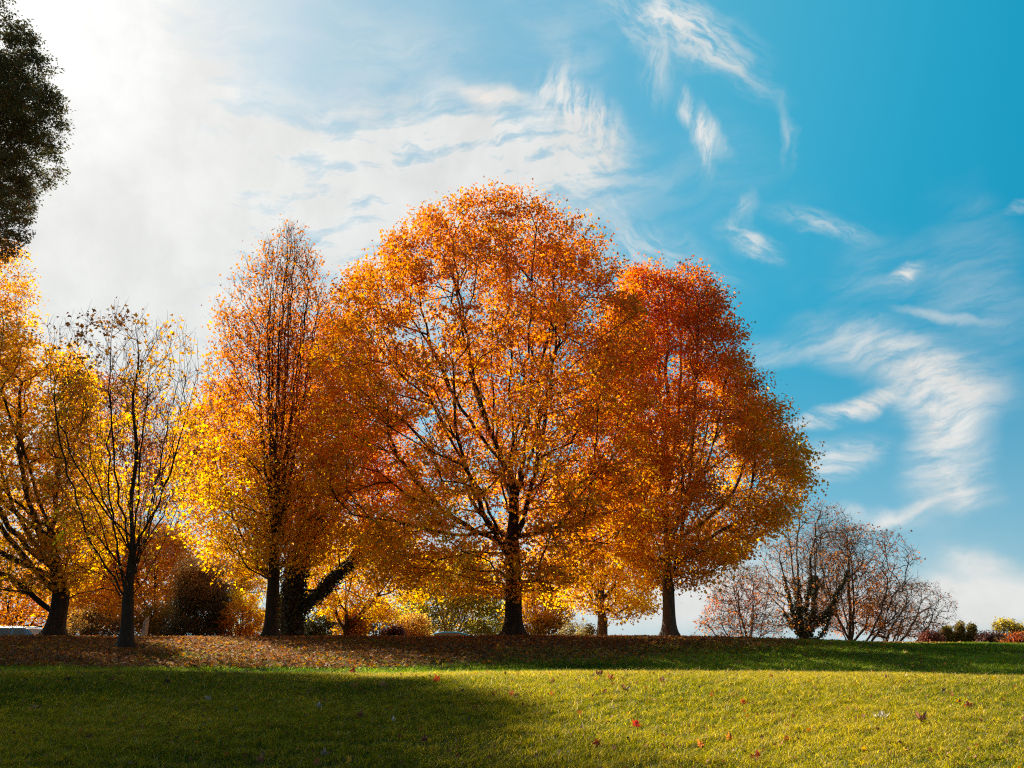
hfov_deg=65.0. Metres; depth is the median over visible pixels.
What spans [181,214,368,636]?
maple tree
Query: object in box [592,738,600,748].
maple leaf
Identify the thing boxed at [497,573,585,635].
bush
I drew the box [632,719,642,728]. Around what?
maple leaf
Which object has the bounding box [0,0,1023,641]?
sky
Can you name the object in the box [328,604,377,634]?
bush
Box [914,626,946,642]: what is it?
bush
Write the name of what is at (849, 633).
half bare tree
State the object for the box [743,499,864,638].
half bare tree
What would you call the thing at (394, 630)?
bush
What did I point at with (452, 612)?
green yellow tree
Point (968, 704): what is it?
maple leaf
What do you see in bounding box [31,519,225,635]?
orange tree
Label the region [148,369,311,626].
maple tree
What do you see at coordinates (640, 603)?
maple tree
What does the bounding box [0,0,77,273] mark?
oak tree
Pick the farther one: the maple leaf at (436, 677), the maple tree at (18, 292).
the maple tree at (18, 292)
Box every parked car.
[0,626,41,635]
[431,632,468,636]
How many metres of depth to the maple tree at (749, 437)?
31.09 m
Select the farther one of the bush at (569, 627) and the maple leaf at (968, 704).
the bush at (569, 627)
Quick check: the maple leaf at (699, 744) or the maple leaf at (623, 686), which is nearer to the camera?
the maple leaf at (699, 744)
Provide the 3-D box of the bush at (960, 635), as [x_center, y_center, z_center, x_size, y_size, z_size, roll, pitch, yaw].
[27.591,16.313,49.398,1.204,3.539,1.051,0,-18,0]
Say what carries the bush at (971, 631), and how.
on the ground at (476, 743)
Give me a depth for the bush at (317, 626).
39.86 m
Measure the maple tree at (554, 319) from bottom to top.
17.349 m
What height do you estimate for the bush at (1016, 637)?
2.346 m
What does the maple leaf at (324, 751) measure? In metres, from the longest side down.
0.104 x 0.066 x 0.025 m
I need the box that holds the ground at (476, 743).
[0,638,1023,767]
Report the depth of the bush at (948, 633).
49.49 m
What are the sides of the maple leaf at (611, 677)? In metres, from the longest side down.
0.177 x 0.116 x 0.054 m
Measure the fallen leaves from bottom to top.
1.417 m
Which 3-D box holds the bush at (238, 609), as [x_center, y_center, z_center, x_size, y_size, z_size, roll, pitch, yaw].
[-13.376,11.942,40.126,3.048,3.601,2.735,16,-24,-40]
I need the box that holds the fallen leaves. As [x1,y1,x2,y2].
[0,634,1023,767]
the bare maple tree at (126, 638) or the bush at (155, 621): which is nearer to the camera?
the bare maple tree at (126, 638)
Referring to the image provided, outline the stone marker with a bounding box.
[141,618,148,635]
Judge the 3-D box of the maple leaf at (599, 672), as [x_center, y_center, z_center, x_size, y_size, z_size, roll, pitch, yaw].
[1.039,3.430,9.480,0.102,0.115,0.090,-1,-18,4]
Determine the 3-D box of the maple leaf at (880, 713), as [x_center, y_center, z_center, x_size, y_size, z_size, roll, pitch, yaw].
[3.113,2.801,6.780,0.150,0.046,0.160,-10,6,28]
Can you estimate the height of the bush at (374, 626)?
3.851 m
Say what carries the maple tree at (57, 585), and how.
on the ground at (476, 743)
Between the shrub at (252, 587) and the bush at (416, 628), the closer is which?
the bush at (416, 628)
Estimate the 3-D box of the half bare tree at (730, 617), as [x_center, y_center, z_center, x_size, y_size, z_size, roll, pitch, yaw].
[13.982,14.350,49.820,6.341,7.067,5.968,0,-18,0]
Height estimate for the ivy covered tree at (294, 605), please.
15.422 m
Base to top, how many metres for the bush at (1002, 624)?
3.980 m
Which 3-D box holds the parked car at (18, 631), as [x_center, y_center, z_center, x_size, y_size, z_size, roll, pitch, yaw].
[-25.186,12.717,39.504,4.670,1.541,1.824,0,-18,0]
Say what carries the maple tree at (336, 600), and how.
on the ground at (476, 743)
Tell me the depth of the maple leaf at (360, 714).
6.83 m
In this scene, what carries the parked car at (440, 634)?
on the ground at (476, 743)
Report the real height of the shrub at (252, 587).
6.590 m
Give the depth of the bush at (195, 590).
39.83 m
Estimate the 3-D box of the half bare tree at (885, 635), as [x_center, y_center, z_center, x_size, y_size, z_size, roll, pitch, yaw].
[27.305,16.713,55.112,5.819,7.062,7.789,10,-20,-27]
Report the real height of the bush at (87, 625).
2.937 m
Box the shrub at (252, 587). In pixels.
[226,557,267,634]
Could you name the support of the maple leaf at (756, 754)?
on the ground at (476, 743)
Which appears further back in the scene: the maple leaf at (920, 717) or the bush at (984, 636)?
the bush at (984, 636)
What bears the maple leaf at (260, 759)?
on the ground at (476, 743)
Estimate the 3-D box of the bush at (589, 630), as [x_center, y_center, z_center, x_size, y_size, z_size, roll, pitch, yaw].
[3.487,11.689,37.198,1.789,1.528,1.476,-9,-20,25]
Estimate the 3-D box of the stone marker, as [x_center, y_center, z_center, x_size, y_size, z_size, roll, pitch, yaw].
[-13.099,8.781,28.690,0.200,0.835,0.143,-14,-23,36]
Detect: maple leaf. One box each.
[256,754,264,764]
[320,747,327,755]
[356,709,363,717]
[433,674,439,681]
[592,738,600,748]
[596,670,603,676]
[607,670,615,680]
[621,681,629,690]
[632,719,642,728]
[697,739,703,748]
[750,750,759,759]
[872,711,889,717]
[915,710,926,721]
[964,701,972,707]
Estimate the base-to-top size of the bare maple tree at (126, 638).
9.956 m
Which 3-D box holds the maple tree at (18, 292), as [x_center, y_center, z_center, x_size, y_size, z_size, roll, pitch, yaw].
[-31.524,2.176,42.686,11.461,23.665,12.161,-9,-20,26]
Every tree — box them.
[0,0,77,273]
[0,238,49,511]
[0,301,151,635]
[0,490,137,630]
[23,297,225,649]
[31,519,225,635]
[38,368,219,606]
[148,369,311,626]
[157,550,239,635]
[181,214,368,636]
[237,307,447,635]
[280,513,443,634]
[281,176,674,635]
[386,547,504,635]
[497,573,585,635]
[521,454,683,634]
[570,250,828,635]
[686,562,790,637]
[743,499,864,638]
[800,518,925,640]
[856,577,962,641]
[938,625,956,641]
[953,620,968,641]
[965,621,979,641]
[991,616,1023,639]
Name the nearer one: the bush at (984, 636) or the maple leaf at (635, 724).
the maple leaf at (635, 724)
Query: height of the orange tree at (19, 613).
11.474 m
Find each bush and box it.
[66,604,120,635]
[120,599,178,635]
[215,586,264,635]
[304,607,341,635]
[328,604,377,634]
[359,597,394,635]
[374,621,410,635]
[389,611,434,635]
[558,621,583,635]
[569,619,596,634]
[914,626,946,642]
[972,629,1003,642]
[994,630,1023,642]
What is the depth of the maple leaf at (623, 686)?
8.09 m

